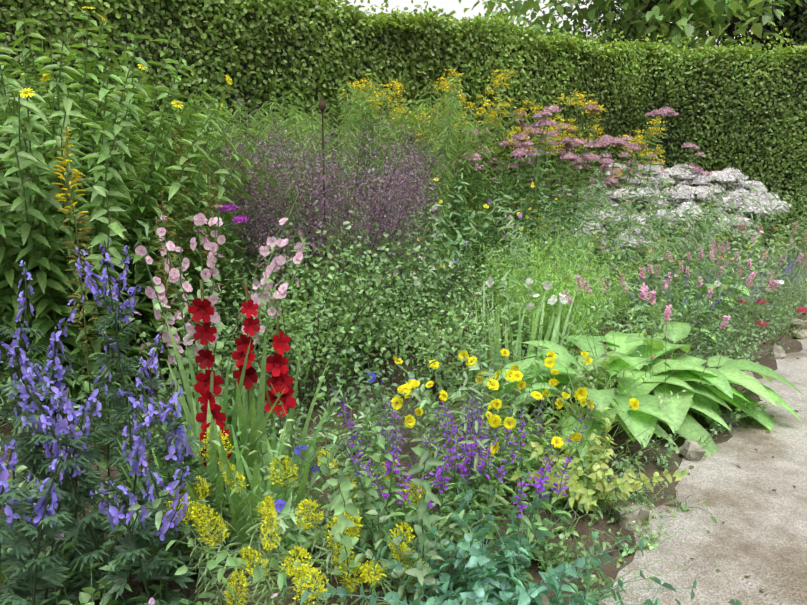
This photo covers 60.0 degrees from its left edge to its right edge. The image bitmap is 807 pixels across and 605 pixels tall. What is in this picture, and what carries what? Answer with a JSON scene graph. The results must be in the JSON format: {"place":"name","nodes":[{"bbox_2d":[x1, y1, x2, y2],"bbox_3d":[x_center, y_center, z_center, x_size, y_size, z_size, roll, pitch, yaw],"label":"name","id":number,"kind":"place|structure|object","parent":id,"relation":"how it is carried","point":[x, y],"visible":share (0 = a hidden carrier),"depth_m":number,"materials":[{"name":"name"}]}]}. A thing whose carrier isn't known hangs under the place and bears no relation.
{"place":"outdoors","nodes":[
{"label":"outdoors","id":0,"kind":"place"},
{"bbox_2d":[0,261,806,604],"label":"soil","id":1,"kind":"structure","parent":0,"point":[604,525],"depth_m":3.74,"materials":[{"name":"brown soil"}]},
{"bbox_2d":[0,238,225,604],"bbox_3d":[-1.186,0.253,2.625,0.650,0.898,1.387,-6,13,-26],"label":"delphinium flowers","id":2,"kind":"object","parent":1,"relation":"on","point":[60,426],"visible":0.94,"depth_m":2.38,"materials":[{"name":"purple plant"}]},
{"bbox_2d":[0,11,278,416],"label":"tall leafy plant","id":3,"kind":"object","parent":1,"relation":"on","point":[33,236],"visible":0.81,"depth_m":4.17,"materials":[{"name":"green plant"}]},
{"bbox_2d":[19,6,232,108],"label":"yellow flowers","id":4,"kind":"object","parent":3,"relation":"attached to","point":[141,65],"visible":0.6,"depth_m":4.00,"materials":[{"name":"yellow plant"}]},
{"bbox_2d":[66,109,229,476],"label":"plant stems","id":5,"kind":"object","parent":1,"relation":"on","point":[88,386],"visible":0.35,"depth_m":3.27,"materials":[{"name":"green plant"}]},
{"bbox_2d":[52,109,222,351],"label":"flower spikes","id":6,"kind":"object","parent":5,"relation":"attached to","point":[85,231],"visible":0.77,"depth_m":3.73,"materials":[{"name":"yellow plant"}]},
{"bbox_2d":[13,513,327,604],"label":"stems","id":7,"kind":"object","parent":1,"relation":"on","point":[154,588],"visible":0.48,"depth_m":2.20,"materials":[{"name":"green plant"}]},
{"bbox_2d":[54,533,277,604],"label":"geranium flower","id":8,"kind":"object","parent":7,"relation":"attached to","point":[153,600],"visible":0.42,"depth_m":1.98,"materials":[{"name":"pink plant"}]},
{"bbox_2d":[109,192,309,449],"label":"hollyhock stems","id":9,"kind":"object","parent":1,"relation":"on","point":[217,346],"visible":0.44,"depth_m":3.60,"materials":[{"name":"green plant"}]},
{"bbox_2d":[112,204,315,372],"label":"pink hollyhock flowers","id":10,"kind":"object","parent":9,"relation":"on","point":[200,219],"visible":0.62,"depth_m":3.51,"materials":[{"name":"pink plant"}]},
{"bbox_2d":[117,278,342,574],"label":"gladiolus leaves","id":11,"kind":"object","parent":1,"relation":"on","point":[244,415],"visible":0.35,"depth_m":2.90,"materials":[{"name":"green plant"}]},
{"bbox_2d":[188,287,295,466],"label":"red gladiolus flowers","id":12,"kind":"object","parent":11,"relation":"attached to","point":[280,380],"visible":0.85,"depth_m":3.06,"materials":[{"name":"red plant"}]},
{"bbox_2d":[176,454,457,604],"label":"yellow flower foliage","id":13,"kind":"object","parent":1,"relation":"on","point":[329,570],"visible":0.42,"depth_m":2.56,"materials":[{"name":"green plant"}]},
{"bbox_2d":[163,426,426,604],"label":"yellow flower clusters","id":14,"kind":"object","parent":13,"relation":"attached to","point":[365,574],"visible":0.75,"depth_m":2.40,"materials":[{"name":"yellow plant"}]},
{"bbox_2d":[122,73,523,355],"bbox_3d":[-0.738,-1.003,6.864,2.297,2.339,3.944,9,15,37],"label":"flowering plant","id":15,"kind":"object","parent":1,"relation":"on","point":[446,148],"visible":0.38,"depth_m":6.34,"materials":[{"name":"green plant"}]},
{"bbox_2d":[190,93,456,359],"bbox_3d":[-0.623,-0.592,5.591,2.110,2.061,1.889,0,12,-2],"label":"thalictrum foliage","id":16,"kind":"object","parent":1,"relation":"on","point":[340,205],"visible":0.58,"depth_m":5.22,"materials":[{"name":"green plant"}]},
{"bbox_2d":[187,90,460,283],"bbox_3d":[-0.636,-0.861,5.522,2.176,1.521,1.951,0,12,0],"label":"purple flower haze","id":17,"kind":"object","parent":16,"relation":"attached to","point":[346,199],"visible":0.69,"depth_m":5.17,"materials":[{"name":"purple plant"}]},
{"bbox_2d":[318,95,328,353],"bbox_3d":[-0.624,-0.588,5.563,0.057,2.063,0.060,9,15,37],"label":"garden stake","id":18,"kind":"object","parent":1,"relation":"on","point":[322,105],"visible":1,"depth_m":5.41,"materials":[{"name":"brown metal"}]},
{"bbox_2d":[123,198,550,412],"bbox_3d":[-0.131,-0.049,5.182,2.389,1.446,2.966,3,12,16],"label":"leafy shrub","id":19,"kind":"object","parent":1,"relation":"on","point":[345,308],"visible":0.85,"depth_m":4.66,"materials":[{"name":"green plant"}]},
{"bbox_2d":[148,149,587,369],"bbox_3d":[0.192,-0.642,6.803,5.578,1.659,1.162,-10,16,-40],"label":"lily foliage","id":20,"kind":"object","parent":1,"relation":"on","point":[443,225],"visible":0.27,"depth_m":6.98,"materials":[{"name":"green plant"}]},
{"bbox_2d":[0,330,741,604],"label":"ground cover foliage","id":21,"kind":"object","parent":1,"relation":"on","point":[487,582],"visible":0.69,"depth_m":2.50,"materials":[{"name":"green plant"}]},
{"bbox_2d":[259,218,514,386],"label":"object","id":22,"kind":"object","parent":1,"relation":"on","point":[328,381],"visible":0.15,"depth_m":5.74,"materials":[{"name":"green plant"}]},
{"bbox_2d":[267,221,525,345],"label":"flower spikes","id":23,"kind":"object","parent":22,"relation":"attached to","point":[391,254],"visible":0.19,"depth_m":5.74,"materials":[{"name":"green plant"}]},
{"bbox_2d":[0,0,806,320],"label":"hedge","id":24,"kind":"object","parent":1,"relation":"on","point":[500,30],"depth_m":8.40,"materials":[{"name":"green plant"}]},
{"bbox_2d":[0,161,806,604],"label":"ground cover plants","id":25,"kind":"object","parent":1,"relation":"on","point":[342,503],"visible":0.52,"depth_m":4.06,"materials":[{"name":"green plant"}]},
{"bbox_2d":[332,171,806,357],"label":"small flowers","id":26,"kind":"object","parent":25,"relation":"on","point":[489,201],"visible":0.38,"depth_m":6.18,"materials":[{"name":"yellow plant"}]},
{"bbox_2d":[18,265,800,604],"bbox_3d":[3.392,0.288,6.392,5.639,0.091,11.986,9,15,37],"label":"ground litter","id":27,"kind":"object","parent":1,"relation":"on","point":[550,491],"visible":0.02,"depth_m":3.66,"materials":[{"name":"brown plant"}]},
{"bbox_2d":[331,385,598,579],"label":"leaves","id":28,"kind":"object","parent":1,"relation":"on","point":[454,475],"visible":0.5,"depth_m":2.97,"materials":[{"name":"green plant"}]},
{"bbox_2d":[329,387,594,517],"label":"purple flowers","id":29,"kind":"object","parent":28,"relation":"attached to","point":[447,479],"visible":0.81,"depth_m":2.90,"materials":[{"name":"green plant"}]},
{"bbox_2d":[208,167,737,562],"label":"leaves","id":30,"kind":"object","parent":1,"relation":"on","point":[289,536],"visible":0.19,"depth_m":2.90,"materials":[{"name":"green plant"}]},
{"bbox_2d":[273,189,735,511],"bbox_3d":[1.418,-0.664,6.723,1.853,1.141,9.302,8,14,34],"label":"cornflower","id":31,"kind":"object","parent":30,"relation":"attached to","point":[297,451],"visible":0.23,"depth_m":2.95,"materials":[{"name":"blue plant"}]},
{"bbox_2d":[395,273,558,370],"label":"stems","id":32,"kind":"object","parent":1,"relation":"on","point":[495,324],"visible":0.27,"depth_m":5.08,"materials":[{"name":"green plant"}]},
{"bbox_2d":[388,265,568,309],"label":"white flowers","id":33,"kind":"object","parent":32,"relation":"on","point":[551,301],"visible":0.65,"depth_m":5.00,"materials":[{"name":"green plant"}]},
{"bbox_2d":[223,174,768,369],"bbox_3d":[1.960,-0.693,7.562,2.665,1.445,8.854,9,15,37],"label":"phlox foliage","id":34,"kind":"object","parent":1,"relation":"on","point":[233,287],"visible":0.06,"depth_m":4.57,"materials":[{"name":"green plant"}]},
{"bbox_2d":[216,163,790,270],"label":"white flower heads","id":35,"kind":"object","parent":34,"relation":"attached to","point":[686,176],"visible":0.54,"depth_m":9.02,"materials":[{"name":"white plant"}]},
{"bbox_2d":[347,72,660,281],"bbox_3d":[1.715,-1.506,8.766,6.170,2.540,1.911,-9,15,-35],"label":"yellow umbel foliage","id":36,"kind":"object","parent":1,"relation":"on","point":[485,115],"visible":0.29,"depth_m":8.03,"materials":[{"name":"green plant"}]},
{"bbox_2d":[339,69,667,236],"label":"goldenrod flowers","id":37,"kind":"object","parent":36,"relation":"attached to","point":[444,84],"visible":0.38,"depth_m":7.88,"materials":[{"name":"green plant"}]},
{"bbox_2d":[440,281,587,403],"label":"iris foliage","id":38,"kind":"object","parent":1,"relation":"on","point":[554,338],"visible":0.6,"depth_m":4.69,"materials":[{"name":"green plant"}]},
{"bbox_2d":[398,359,649,520],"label":"yellow daisy foliage","id":39,"kind":"object","parent":1,"relation":"on","point":[499,461],"visible":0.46,"depth_m":3.27,"materials":[{"name":"green plant"}]},
{"bbox_2d":[389,349,638,455],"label":"flowers","id":40,"kind":"object","parent":39,"relation":"attached to","point":[516,374],"visible":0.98,"depth_m":3.30,"materials":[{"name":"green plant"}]},
{"bbox_2d":[541,594,557,604],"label":"rock","id":41,"kind":"object","parent":1,"relation":"on","point":[545,600],"visible":0.3,"depth_m":2.42,"materials":[{"name":"beige stone"}]},
{"bbox_2d":[448,109,695,287],"bbox_3d":[2.249,-1.395,9.145,2.545,2.167,5.184,9,15,37],"label":"flower foliage","id":42,"kind":"object","parent":1,"relation":"on","point":[543,169],"visible":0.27,"depth_m":8.35,"materials":[{"name":"green plant"}]},
{"bbox_2d":[447,104,719,187],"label":"pink flower heads","id":43,"kind":"object","parent":42,"relation":"attached to","point":[606,140],"visible":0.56,"depth_m":8.31,"materials":[{"name":"pink plant"}]},
{"bbox_2d":[344,179,806,389],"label":"flower foliage","id":44,"kind":"object","parent":1,"relation":"on","point":[715,333],"visible":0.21,"depth_m":5.99,"materials":[{"name":"green plant"}]},
{"bbox_2d":[450,211,707,353],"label":"ornamental grass","id":45,"kind":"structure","parent":1,"relation":"on","point":[565,308],"depth_m":5.52,"materials":[{"name":"green plant"}]},
{"bbox_2d":[501,0,739,49],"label":"tree","id":46,"kind":"object","parent":1,"relation":"on","point":[586,22],"depth_m":28.86,"materials":[{"name":"green plant"}]},
{"bbox_2d":[449,0,801,50],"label":"catalpa tree","id":47,"kind":"object","parent":1,"relation":"on","point":[658,14],"visible":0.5,"depth_m":16.46,"materials":[{"name":"green plant"}]},
{"bbox_2d":[615,501,650,531],"bbox_3d":[1.021,0.938,3.112,0.155,0.095,0.140,-9,15,-36],"label":"rock","id":48,"kind":"object","parent":1,"relation":"on","point":[640,516],"visible":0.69,"depth_m":3.07,"materials":[{"name":"beige stone"}]},
{"bbox_2d":[475,227,806,466],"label":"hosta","id":49,"kind":"object","parent":1,"relation":"on","point":[684,375],"visible":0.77,"depth_m":4.15,"materials":[{"name":"green plant"}]},
{"bbox_2d":[563,220,806,328],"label":"bistort flower","id":50,"kind":"object","parent":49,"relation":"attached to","point":[643,295],"visible":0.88,"depth_m":5.30,"materials":[{"name":"pink plant"}]},
{"bbox_2d":[546,0,806,49],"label":"tree","id":51,"kind":"object","parent":1,"relation":"on","point":[792,7],"visible":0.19,"depth_m":19.03,"materials":[{"name":"green plant"}]},
{"bbox_2d":[678,440,705,460],"bbox_3d":[1.556,0.791,3.780,0.122,0.107,0.176,1,12,4],"label":"rock","id":52,"kind":"object","parent":1,"relation":"on","point":[691,446],"visible":0.79,"depth_m":3.73,"materials":[{"name":"beige stone"}]},
{"bbox_2d":[592,238,806,354],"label":"flowering plant foliage","id":53,"kind":"object","parent":1,"relation":"on","point":[776,303],"visible":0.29,"depth_m":6.43,"materials":[{"name":"green plant"}]},
{"bbox_2d":[595,230,806,326],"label":"pink flowers","id":54,"kind":"object","parent":53,"relation":"attached to","point":[799,309],"visible":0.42,"depth_m":6.50,"materials":[{"name":"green plant"}]},
{"bbox_2d":[723,409,739,424],"bbox_3d":[1.986,0.694,4.258,0.099,0.100,0.128,-11,16,-42],"label":"rock","id":55,"kind":"object","parent":1,"relation":"on","point":[726,420],"visible":0.27,"depth_m":4.23,"materials":[{"name":"grey stone"}]},
{"bbox_2d":[667,0,806,51],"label":"conifer tree","id":56,"kind":"object","parent":1,"relation":"on","point":[730,29],"depth_m":21.35,"materials":[{"name":"green plant"}]},
{"bbox_2d":[769,343,786,359],"bbox_3d":[3.014,0.387,5.621,0.123,0.139,0.114,9,15,36],"label":"rock","id":57,"kind":"object","parent":1,"relation":"on","point":[778,355],"visible":0.9,"depth_m":5.60,"materials":[{"name":"beige stone"}]},
{"bbox_2d":[786,318,805,329],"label":"rock","id":58,"kind":"object","parent":1,"relation":"on","point":[798,323],"visible":0.48,"depth_m":6.51,"materials":[{"name":"beige stone"}]},
{"bbox_2d":[792,328,806,338],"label":"rock","id":59,"kind":"object","parent":1,"relation":"on","point":[800,334],"visible":0.88,"depth_m":6.23,"materials":[{"name":"beige stone"}]},
{"bbox_2d":[335,0,750,44],"label":"sky","id":60,"kind":"structure","parent":0,"point":[450,5],"materials":[{"name":"white"}]},
{"bbox_2d":[567,319,806,604],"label":"path gravel","id":61,"kind":"structure","parent":0,"point":[759,536],"depth_m":3.10,"materials":[{"name":"beige gravel"}]}
]}

